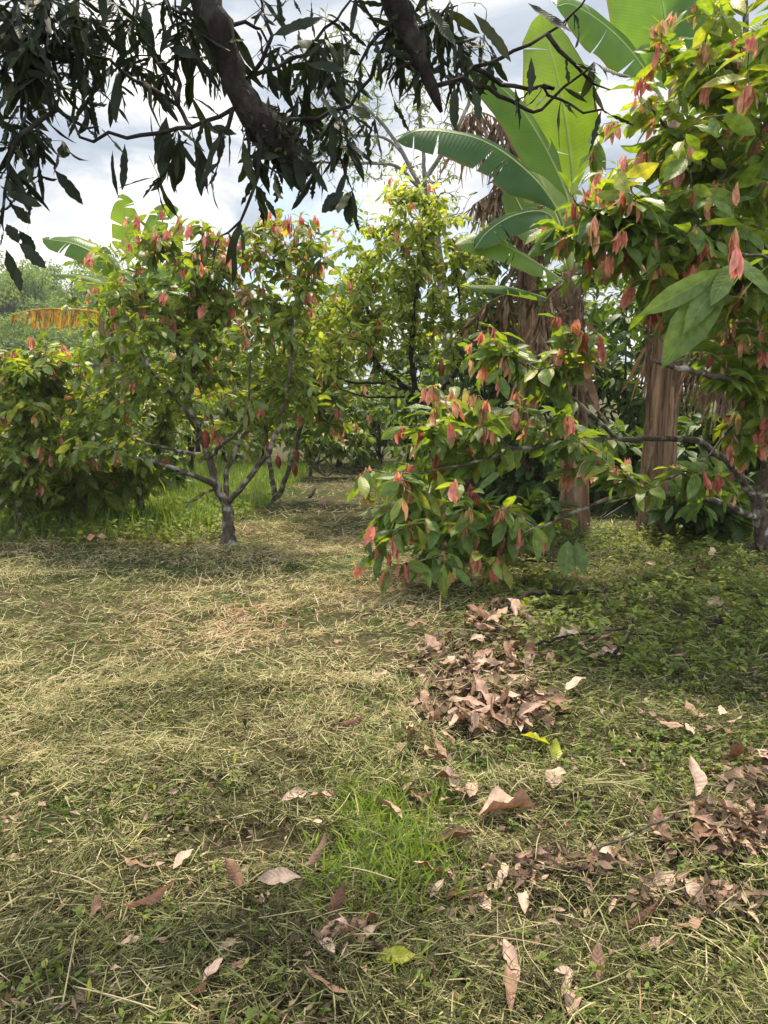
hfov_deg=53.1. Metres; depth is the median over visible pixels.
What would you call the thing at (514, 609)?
fallen leaf
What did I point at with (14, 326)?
hillside tree
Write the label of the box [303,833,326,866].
fallen leaf
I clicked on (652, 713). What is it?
fallen leaf
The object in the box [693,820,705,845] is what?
fallen leaf
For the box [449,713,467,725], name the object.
fallen leaf
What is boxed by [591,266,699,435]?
shrub
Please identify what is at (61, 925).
stick
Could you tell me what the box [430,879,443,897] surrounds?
fallen leaf
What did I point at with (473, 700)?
fallen leaf
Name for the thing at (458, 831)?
fallen leaf
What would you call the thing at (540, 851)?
fallen leaf
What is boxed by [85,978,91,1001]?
fallen leaf
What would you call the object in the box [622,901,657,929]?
fallen leaf
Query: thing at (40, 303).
hillside tree
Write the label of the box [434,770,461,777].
fallen leaf
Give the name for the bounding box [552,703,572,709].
fallen leaf
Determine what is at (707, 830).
fallen leaf
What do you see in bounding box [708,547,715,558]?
fallen leaf
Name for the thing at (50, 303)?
hillside tree
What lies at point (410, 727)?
fallen leaf
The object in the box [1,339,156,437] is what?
shrub
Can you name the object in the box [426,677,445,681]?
fallen leaf
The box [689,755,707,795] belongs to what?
fallen leaf
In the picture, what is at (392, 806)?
fallen leaf
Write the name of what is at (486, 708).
fallen leaf
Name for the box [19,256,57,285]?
hillside tree
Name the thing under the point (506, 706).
fallen leaf
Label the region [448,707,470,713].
fallen leaf
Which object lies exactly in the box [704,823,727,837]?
fallen leaf
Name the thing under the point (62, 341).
hillside tree
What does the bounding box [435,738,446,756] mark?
fallen leaf
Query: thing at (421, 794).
fallen leaf
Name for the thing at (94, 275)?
hillside tree
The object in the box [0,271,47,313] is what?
hillside tree
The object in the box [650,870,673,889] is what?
fallen leaf
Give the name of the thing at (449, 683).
fallen leaf
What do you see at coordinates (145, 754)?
stick
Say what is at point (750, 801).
fallen leaf
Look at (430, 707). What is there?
fallen leaf
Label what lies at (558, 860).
fallen leaf
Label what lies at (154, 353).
hillside tree
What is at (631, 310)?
shrub
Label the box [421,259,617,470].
shrub
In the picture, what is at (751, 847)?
fallen leaf
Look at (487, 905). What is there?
fallen leaf
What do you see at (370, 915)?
fallen leaf
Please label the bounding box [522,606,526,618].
fallen leaf
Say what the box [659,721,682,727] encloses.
fallen leaf
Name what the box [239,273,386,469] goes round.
shrub
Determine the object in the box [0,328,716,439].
hill
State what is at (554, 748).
fallen leaf
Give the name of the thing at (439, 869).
fallen leaf
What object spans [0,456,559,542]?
tall grass
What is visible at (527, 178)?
banana plant
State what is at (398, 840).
green grass
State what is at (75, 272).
hillside tree
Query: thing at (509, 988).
fallen leaf
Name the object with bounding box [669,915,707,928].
fallen leaf
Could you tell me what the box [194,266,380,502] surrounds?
cacao tree
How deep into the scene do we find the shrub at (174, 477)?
13.79 m
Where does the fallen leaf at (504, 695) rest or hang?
on the fallen leaf at (511, 694)
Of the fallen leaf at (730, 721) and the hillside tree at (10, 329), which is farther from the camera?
the hillside tree at (10, 329)
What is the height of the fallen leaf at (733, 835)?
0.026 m
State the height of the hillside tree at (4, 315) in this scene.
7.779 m
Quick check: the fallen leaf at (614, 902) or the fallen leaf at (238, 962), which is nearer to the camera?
the fallen leaf at (238, 962)
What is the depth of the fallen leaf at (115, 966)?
2.07 m
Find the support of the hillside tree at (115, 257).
on the hill
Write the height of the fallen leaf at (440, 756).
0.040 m
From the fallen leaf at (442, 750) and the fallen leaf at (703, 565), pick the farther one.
the fallen leaf at (703, 565)
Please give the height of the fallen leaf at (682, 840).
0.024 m
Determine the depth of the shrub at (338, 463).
22.38 m
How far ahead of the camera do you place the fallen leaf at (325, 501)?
12.76 m
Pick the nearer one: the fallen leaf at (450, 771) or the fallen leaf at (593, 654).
the fallen leaf at (450, 771)
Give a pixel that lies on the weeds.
(550, 576)
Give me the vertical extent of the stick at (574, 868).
0.046 m
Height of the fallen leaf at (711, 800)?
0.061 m
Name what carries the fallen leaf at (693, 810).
on the cut grass at (34, 756)
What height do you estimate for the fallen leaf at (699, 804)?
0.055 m
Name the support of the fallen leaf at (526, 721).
on the leaf litter
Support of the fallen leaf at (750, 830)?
on the leaf litter
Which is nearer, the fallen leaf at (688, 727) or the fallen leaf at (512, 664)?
the fallen leaf at (688, 727)
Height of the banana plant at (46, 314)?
4.832 m
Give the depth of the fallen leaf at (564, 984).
1.98 m
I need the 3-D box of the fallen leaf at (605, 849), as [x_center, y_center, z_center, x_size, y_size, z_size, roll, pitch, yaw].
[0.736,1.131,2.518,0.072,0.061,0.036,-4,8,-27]
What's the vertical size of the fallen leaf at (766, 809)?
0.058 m
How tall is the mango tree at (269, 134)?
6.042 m
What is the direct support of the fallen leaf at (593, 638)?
on the leaf litter
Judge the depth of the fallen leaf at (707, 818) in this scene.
2.69 m
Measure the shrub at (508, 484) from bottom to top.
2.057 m
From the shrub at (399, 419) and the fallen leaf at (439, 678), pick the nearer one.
the fallen leaf at (439, 678)
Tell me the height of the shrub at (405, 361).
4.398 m
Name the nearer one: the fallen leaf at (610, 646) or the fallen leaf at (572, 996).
the fallen leaf at (572, 996)
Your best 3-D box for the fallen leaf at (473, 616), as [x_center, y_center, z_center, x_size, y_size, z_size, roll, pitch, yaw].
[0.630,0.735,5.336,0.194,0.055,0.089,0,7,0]
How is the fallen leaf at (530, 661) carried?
on the fallen leaf at (525, 664)
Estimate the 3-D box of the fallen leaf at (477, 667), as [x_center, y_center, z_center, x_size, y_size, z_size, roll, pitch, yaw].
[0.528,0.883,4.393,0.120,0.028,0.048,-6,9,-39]
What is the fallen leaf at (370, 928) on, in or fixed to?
on the cut grass at (34, 756)
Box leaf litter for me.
[0,536,767,1023]
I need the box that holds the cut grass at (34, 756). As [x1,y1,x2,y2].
[0,454,767,1023]
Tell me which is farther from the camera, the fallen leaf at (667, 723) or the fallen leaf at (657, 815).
the fallen leaf at (667, 723)
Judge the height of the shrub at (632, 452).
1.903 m
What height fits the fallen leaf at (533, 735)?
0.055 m
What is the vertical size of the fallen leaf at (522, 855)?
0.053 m
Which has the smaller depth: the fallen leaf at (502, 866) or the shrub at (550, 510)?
the fallen leaf at (502, 866)
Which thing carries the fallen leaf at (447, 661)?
on the leaf litter
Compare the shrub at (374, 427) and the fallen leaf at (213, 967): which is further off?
the shrub at (374, 427)
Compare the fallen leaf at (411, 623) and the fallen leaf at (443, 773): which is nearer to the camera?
the fallen leaf at (443, 773)
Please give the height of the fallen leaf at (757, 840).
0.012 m
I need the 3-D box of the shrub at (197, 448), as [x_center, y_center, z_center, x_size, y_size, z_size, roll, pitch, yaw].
[-6.621,-5.325,26.265,7.642,7.263,6.277,-2,7,-18]
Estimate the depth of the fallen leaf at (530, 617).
5.43 m
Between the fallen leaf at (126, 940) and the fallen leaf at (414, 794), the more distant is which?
the fallen leaf at (414, 794)
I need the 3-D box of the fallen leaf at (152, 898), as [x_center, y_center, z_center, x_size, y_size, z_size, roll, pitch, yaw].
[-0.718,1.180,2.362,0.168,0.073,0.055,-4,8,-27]
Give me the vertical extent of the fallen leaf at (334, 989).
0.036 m
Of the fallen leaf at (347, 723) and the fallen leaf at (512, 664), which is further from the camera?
the fallen leaf at (512, 664)
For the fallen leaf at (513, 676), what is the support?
on the leaf litter
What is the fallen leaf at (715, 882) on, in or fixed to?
on the cut grass at (34, 756)
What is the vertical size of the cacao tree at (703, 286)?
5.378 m
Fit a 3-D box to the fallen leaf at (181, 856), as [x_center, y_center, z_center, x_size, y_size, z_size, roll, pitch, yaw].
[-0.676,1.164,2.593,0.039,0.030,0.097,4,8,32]
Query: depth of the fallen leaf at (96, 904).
2.31 m
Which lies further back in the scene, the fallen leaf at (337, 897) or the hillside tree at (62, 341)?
the hillside tree at (62, 341)
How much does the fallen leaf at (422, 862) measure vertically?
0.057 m
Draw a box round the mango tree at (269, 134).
[0,0,633,291]
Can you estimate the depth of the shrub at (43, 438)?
16.57 m
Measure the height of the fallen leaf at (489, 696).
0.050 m
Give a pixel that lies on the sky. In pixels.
(511, 20)
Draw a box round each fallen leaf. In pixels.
[80,533,106,541]
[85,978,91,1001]
[89,889,100,919]
[108,964,121,970]
[120,854,148,866]
[121,878,176,907]
[121,934,139,943]
[173,849,192,868]
[189,975,209,993]
[202,958,222,981]
[216,886,228,892]
[218,938,235,949]
[225,858,242,885]
[231,960,244,968]
[257,867,300,884]
[282,787,307,799]
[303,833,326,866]
[305,966,347,992]
[308,791,332,796]
[309,819,336,823]
[317,499,329,503]
[319,935,334,953]
[320,919,348,934]
[325,883,344,925]
[335,917,353,941]
[335,922,348,934]
[339,716,363,726]
[347,911,380,932]
[357,925,376,942]
[374,668,386,676]
[375,798,401,817]
[377,946,414,963]
[403,781,414,790]
[405,618,430,625]
[406,724,413,730]
[407,728,421,737]
[411,789,426,801]
[413,861,436,875]
[414,789,433,797]
[416,752,445,759]
[420,689,428,702]
[423,702,433,711]
[425,634,440,650]
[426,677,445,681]
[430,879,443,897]
[433,709,439,719]
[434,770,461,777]
[434,826,474,844]
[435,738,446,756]
[437,867,453,875]
[439,659,455,663]
[441,731,454,746]
[442,888,458,898]
[444,681,459,686]
[446,766,459,788]
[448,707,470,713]
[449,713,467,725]
[457,696,485,705]
[458,706,477,713]
[461,693,471,706]
[463,614,487,621]
[465,781,477,796]
[467,604,487,616]
[467,712,483,727]
[468,663,483,670]
[469,682,475,695]
[470,634,485,639]
[470,656,500,665]
[470,709,478,727]
[473,622,495,630]
[473,671,488,699]
[473,704,495,712]
[474,648,491,657]
[475,722,483,728]
[476,891,490,911]
[477,658,487,662]
[479,785,535,814]
[486,615,498,621]
[486,693,493,705]
[490,695,512,725]
[493,691,518,700]
[494,866,508,889]
[496,607,507,617]
[496,687,508,702]
[499,703,514,708]
[501,862,507,878]
[503,938,519,982]
[503,965,516,1012]
[504,641,511,658]
[506,661,523,667]
[507,674,534,680]
[507,848,531,861]
[508,598,522,608]
[511,598,517,615]
[515,719,523,730]
[516,718,532,725]
[517,652,539,660]
[517,702,544,717]
[517,890,528,912]
[521,732,549,743]
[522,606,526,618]
[523,654,530,669]
[524,612,532,621]
[524,635,534,655]
[524,695,547,699]
[526,654,534,665]
[526,689,547,695]
[528,872,535,886]
[531,848,553,862]
[534,700,545,710]
[541,693,570,707]
[545,652,552,661]
[545,767,565,787]
[549,738,561,759]
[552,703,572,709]
[555,966,573,974]
[557,628,578,638]
[557,855,569,879]
[561,970,571,994]
[564,986,582,1017]
[565,676,585,691]
[578,848,598,863]
[585,637,599,639]
[588,652,601,657]
[590,940,604,982]
[595,632,613,642]
[599,846,615,859]
[602,646,619,654]
[604,643,618,655]
[609,898,620,912]
[614,853,626,861]
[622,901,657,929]
[639,711,662,720]
[639,935,660,950]
[649,805,668,840]
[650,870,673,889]
[657,883,684,894]
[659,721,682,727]
[663,836,690,844]
[664,939,676,948]
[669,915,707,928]
[675,652,687,655]
[681,878,706,907]
[682,723,694,733]
[685,700,703,716]
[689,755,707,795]
[689,800,698,821]
[689,830,713,838]
[692,828,723,836]
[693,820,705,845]
[694,800,705,806]
[696,815,720,826]
[699,562,711,569]
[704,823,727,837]
[706,597,723,606]
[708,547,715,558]
[708,791,717,816]
[709,880,733,888]
[716,722,733,732]
[716,797,744,818]
[717,890,741,899]
[718,705,727,714]
[721,760,730,772]
[726,714,742,722]
[726,833,740,841]
[730,743,743,756]
[732,766,743,776]
[732,827,752,833]
[737,814,749,826]
[739,833,767,847]
[741,827,759,835]
[743,836,756,856]
[745,797,754,810]
[757,749,767,757]
[760,828,767,839]
[764,804,767,818]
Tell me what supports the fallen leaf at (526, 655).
on the fallen leaf at (512, 664)
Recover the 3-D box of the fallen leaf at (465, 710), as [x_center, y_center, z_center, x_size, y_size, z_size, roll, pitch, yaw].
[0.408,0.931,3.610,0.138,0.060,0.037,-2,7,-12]
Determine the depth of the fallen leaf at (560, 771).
3.03 m
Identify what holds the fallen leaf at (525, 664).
on the leaf litter
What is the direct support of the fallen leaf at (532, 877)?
on the leaf litter
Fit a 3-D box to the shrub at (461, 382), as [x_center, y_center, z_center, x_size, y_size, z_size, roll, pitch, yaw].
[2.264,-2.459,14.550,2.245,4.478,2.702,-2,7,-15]
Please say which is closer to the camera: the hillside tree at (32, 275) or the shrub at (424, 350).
the shrub at (424, 350)
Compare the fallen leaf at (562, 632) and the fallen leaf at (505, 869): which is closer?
the fallen leaf at (505, 869)
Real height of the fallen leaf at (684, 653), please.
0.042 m
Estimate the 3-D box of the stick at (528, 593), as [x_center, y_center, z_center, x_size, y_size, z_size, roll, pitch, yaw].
[1.456,0.707,6.163,1.696,0.300,0.326,-5,8,-33]
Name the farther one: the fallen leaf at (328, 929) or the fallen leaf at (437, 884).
the fallen leaf at (437, 884)
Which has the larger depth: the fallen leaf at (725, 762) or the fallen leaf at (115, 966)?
the fallen leaf at (725, 762)
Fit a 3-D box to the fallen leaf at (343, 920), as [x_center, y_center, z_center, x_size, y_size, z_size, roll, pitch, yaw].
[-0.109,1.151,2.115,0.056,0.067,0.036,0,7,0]
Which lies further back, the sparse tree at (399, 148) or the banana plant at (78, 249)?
the sparse tree at (399, 148)
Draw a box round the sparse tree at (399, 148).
[293,0,489,481]
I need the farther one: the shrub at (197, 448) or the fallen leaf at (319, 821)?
the shrub at (197, 448)
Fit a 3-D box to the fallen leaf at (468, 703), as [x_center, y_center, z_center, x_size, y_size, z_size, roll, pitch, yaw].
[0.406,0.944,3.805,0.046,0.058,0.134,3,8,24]
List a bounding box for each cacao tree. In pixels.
[0,331,127,539]
[7,372,210,520]
[55,205,346,546]
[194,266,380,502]
[262,398,376,477]
[305,164,496,492]
[339,0,767,598]
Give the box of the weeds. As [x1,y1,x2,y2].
[0,488,767,1023]
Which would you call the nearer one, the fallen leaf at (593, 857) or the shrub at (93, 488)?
the fallen leaf at (593, 857)
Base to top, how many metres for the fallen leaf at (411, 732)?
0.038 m
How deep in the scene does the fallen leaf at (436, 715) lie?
3.56 m
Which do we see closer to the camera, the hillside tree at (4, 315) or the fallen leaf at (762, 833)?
the fallen leaf at (762, 833)
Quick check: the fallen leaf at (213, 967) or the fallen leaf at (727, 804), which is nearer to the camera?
the fallen leaf at (213, 967)
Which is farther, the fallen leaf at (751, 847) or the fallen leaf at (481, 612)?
the fallen leaf at (481, 612)
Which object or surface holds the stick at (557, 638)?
on the weeds
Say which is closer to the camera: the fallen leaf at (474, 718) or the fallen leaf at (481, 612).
the fallen leaf at (474, 718)
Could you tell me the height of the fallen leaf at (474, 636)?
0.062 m
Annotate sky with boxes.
[0,0,767,389]
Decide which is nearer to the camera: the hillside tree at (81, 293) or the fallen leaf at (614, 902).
the fallen leaf at (614, 902)
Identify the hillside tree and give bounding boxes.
[0,250,52,290]
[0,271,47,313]
[0,273,31,332]
[0,283,35,330]
[0,291,19,329]
[0,310,39,356]
[0,312,69,356]
[0,326,60,356]
[3,265,67,333]
[15,295,61,335]
[17,315,97,369]
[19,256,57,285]
[33,259,77,305]
[47,310,119,368]
[48,260,91,311]
[49,300,107,346]
[55,318,119,390]
[69,308,153,379]
[71,267,106,311]
[72,276,108,313]
[74,269,107,306]
[99,242,126,275]
[116,327,185,374]
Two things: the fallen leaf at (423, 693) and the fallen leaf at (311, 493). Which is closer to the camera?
the fallen leaf at (423, 693)
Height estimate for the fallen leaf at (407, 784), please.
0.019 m
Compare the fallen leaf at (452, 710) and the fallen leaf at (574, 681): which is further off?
the fallen leaf at (574, 681)
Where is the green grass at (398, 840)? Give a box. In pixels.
[0,458,767,1023]
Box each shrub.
[0,427,178,526]
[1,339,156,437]
[5,367,148,455]
[62,239,269,460]
[138,344,273,462]
[139,290,255,471]
[142,425,194,496]
[205,353,320,469]
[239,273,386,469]
[277,340,380,467]
[322,377,427,472]
[333,263,464,464]
[342,342,466,463]
[370,347,504,469]
[411,472,538,559]
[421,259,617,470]
[442,283,557,466]
[450,188,639,468]
[464,400,598,509]
[512,486,586,539]
[585,259,762,449]
[588,417,643,514]
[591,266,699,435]
[635,405,767,504]
[644,450,767,547]
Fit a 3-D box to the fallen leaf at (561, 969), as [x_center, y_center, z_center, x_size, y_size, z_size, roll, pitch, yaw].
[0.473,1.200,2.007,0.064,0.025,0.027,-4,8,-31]
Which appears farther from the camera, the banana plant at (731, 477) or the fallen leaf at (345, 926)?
the banana plant at (731, 477)
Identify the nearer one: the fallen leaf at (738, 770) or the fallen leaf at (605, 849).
the fallen leaf at (605, 849)
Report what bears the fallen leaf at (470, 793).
on the cut grass at (34, 756)
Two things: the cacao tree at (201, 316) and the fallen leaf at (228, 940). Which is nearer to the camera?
the fallen leaf at (228, 940)
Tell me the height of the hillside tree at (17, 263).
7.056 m
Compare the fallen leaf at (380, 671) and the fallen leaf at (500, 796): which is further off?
the fallen leaf at (380, 671)
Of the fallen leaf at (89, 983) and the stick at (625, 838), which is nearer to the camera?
the fallen leaf at (89, 983)
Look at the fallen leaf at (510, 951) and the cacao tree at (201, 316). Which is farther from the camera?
the cacao tree at (201, 316)
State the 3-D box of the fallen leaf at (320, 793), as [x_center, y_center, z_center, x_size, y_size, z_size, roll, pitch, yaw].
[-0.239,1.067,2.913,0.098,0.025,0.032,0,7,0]
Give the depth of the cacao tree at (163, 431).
10.52 m
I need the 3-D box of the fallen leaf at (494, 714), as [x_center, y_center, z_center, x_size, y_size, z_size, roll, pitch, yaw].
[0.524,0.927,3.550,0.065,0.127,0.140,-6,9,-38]
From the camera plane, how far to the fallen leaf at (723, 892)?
2.35 m
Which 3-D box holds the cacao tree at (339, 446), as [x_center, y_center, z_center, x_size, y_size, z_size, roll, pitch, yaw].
[-1.675,-1.915,18.427,3.010,2.422,2.230,0,7,0]
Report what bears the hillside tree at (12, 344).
on the hill
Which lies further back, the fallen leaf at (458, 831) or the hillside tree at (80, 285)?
the hillside tree at (80, 285)
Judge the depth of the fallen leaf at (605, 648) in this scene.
4.70 m
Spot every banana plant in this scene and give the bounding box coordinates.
[11,266,191,513]
[42,194,178,507]
[396,14,608,533]
[436,64,600,503]
[552,0,765,538]
[621,326,767,498]
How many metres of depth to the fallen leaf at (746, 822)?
2.66 m
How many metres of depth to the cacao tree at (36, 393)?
8.98 m
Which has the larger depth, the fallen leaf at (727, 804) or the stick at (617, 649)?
the stick at (617, 649)
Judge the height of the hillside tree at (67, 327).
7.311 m
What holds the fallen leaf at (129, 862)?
on the cut grass at (34, 756)
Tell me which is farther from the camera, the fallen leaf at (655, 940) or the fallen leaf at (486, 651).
the fallen leaf at (486, 651)
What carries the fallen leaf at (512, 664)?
on the leaf litter
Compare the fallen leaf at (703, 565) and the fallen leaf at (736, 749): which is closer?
the fallen leaf at (736, 749)
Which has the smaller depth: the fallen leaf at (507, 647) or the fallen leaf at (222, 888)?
the fallen leaf at (222, 888)
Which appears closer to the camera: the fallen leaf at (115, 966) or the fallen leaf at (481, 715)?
the fallen leaf at (115, 966)
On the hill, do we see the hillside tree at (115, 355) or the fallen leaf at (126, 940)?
the hillside tree at (115, 355)
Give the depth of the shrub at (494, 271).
14.54 m
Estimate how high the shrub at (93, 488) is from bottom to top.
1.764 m
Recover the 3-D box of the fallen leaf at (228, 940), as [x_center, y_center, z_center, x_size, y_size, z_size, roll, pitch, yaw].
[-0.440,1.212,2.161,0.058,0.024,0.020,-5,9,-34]
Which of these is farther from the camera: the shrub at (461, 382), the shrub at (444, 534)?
the shrub at (461, 382)
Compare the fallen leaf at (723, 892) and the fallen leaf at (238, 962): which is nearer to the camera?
the fallen leaf at (238, 962)
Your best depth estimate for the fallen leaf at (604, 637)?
4.89 m
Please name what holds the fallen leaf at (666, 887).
on the leaf litter
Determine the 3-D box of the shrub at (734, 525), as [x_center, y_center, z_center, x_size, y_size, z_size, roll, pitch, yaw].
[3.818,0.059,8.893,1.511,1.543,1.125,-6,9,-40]
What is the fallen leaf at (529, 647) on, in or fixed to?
on the fallen leaf at (526, 655)
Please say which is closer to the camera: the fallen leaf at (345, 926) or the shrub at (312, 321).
the fallen leaf at (345, 926)
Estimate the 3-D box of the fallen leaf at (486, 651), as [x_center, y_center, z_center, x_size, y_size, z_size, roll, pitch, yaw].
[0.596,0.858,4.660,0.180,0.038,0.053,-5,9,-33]
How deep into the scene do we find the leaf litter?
2.70 m
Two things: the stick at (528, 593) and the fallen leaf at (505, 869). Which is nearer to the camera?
the fallen leaf at (505, 869)
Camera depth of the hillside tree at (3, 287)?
77.29 m
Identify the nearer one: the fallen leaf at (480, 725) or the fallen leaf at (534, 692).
the fallen leaf at (480, 725)
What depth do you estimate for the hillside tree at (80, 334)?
64.99 m
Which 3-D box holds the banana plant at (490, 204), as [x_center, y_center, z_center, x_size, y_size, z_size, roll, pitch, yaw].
[1.985,-3.461,12.107,2.430,7.119,1.382,3,8,23]
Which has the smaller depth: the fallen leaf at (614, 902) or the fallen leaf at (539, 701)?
the fallen leaf at (614, 902)
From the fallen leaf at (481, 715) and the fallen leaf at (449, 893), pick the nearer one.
the fallen leaf at (449, 893)
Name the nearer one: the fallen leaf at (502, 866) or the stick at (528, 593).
the fallen leaf at (502, 866)
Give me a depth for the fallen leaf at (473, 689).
3.84 m
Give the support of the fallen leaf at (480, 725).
on the leaf litter
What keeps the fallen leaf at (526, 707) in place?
on the leaf litter
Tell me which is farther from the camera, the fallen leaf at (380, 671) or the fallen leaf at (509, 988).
the fallen leaf at (380, 671)
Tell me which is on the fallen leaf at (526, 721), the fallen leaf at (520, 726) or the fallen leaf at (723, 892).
the fallen leaf at (520, 726)
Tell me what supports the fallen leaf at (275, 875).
on the cut grass at (34, 756)
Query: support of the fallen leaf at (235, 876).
on the cut grass at (34, 756)
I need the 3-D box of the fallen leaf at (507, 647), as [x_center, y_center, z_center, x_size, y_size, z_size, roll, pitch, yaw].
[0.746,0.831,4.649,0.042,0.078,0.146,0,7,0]
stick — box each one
[24,922,86,932]
[53,734,91,743]
[121,740,162,756]
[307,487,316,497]
[496,583,636,610]
[515,627,627,650]
[525,559,598,567]
[544,862,618,873]
[598,799,686,850]
[613,621,664,654]
[713,616,734,624]
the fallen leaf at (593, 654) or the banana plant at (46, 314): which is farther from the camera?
the banana plant at (46, 314)
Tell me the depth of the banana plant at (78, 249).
11.96 m
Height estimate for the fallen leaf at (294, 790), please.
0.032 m
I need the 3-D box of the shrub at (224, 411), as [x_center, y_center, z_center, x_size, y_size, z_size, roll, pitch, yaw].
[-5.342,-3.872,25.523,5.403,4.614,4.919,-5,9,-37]
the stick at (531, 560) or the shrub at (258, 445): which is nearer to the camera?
the stick at (531, 560)
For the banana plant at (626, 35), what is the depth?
8.84 m
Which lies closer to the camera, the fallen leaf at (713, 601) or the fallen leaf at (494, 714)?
the fallen leaf at (494, 714)
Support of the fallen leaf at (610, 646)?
on the weeds
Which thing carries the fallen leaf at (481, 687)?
on the fallen leaf at (489, 696)
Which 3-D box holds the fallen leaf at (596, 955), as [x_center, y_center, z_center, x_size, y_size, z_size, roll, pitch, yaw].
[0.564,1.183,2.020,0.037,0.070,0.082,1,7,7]
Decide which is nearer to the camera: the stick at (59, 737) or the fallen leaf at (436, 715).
the stick at (59, 737)
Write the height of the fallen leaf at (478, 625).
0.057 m
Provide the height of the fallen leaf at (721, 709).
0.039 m
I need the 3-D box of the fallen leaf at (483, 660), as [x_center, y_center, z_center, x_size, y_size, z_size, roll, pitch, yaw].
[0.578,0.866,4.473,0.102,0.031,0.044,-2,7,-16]
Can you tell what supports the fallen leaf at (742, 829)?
on the leaf litter
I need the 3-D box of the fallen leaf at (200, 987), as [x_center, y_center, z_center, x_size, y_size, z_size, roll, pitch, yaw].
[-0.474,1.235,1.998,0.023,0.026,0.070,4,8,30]
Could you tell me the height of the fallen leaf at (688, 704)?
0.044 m
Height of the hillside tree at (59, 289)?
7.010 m
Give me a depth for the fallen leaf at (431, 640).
4.89 m
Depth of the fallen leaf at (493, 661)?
4.48 m
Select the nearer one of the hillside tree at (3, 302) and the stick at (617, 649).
the stick at (617, 649)
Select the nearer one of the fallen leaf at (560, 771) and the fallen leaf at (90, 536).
the fallen leaf at (560, 771)
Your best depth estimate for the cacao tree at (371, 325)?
11.07 m

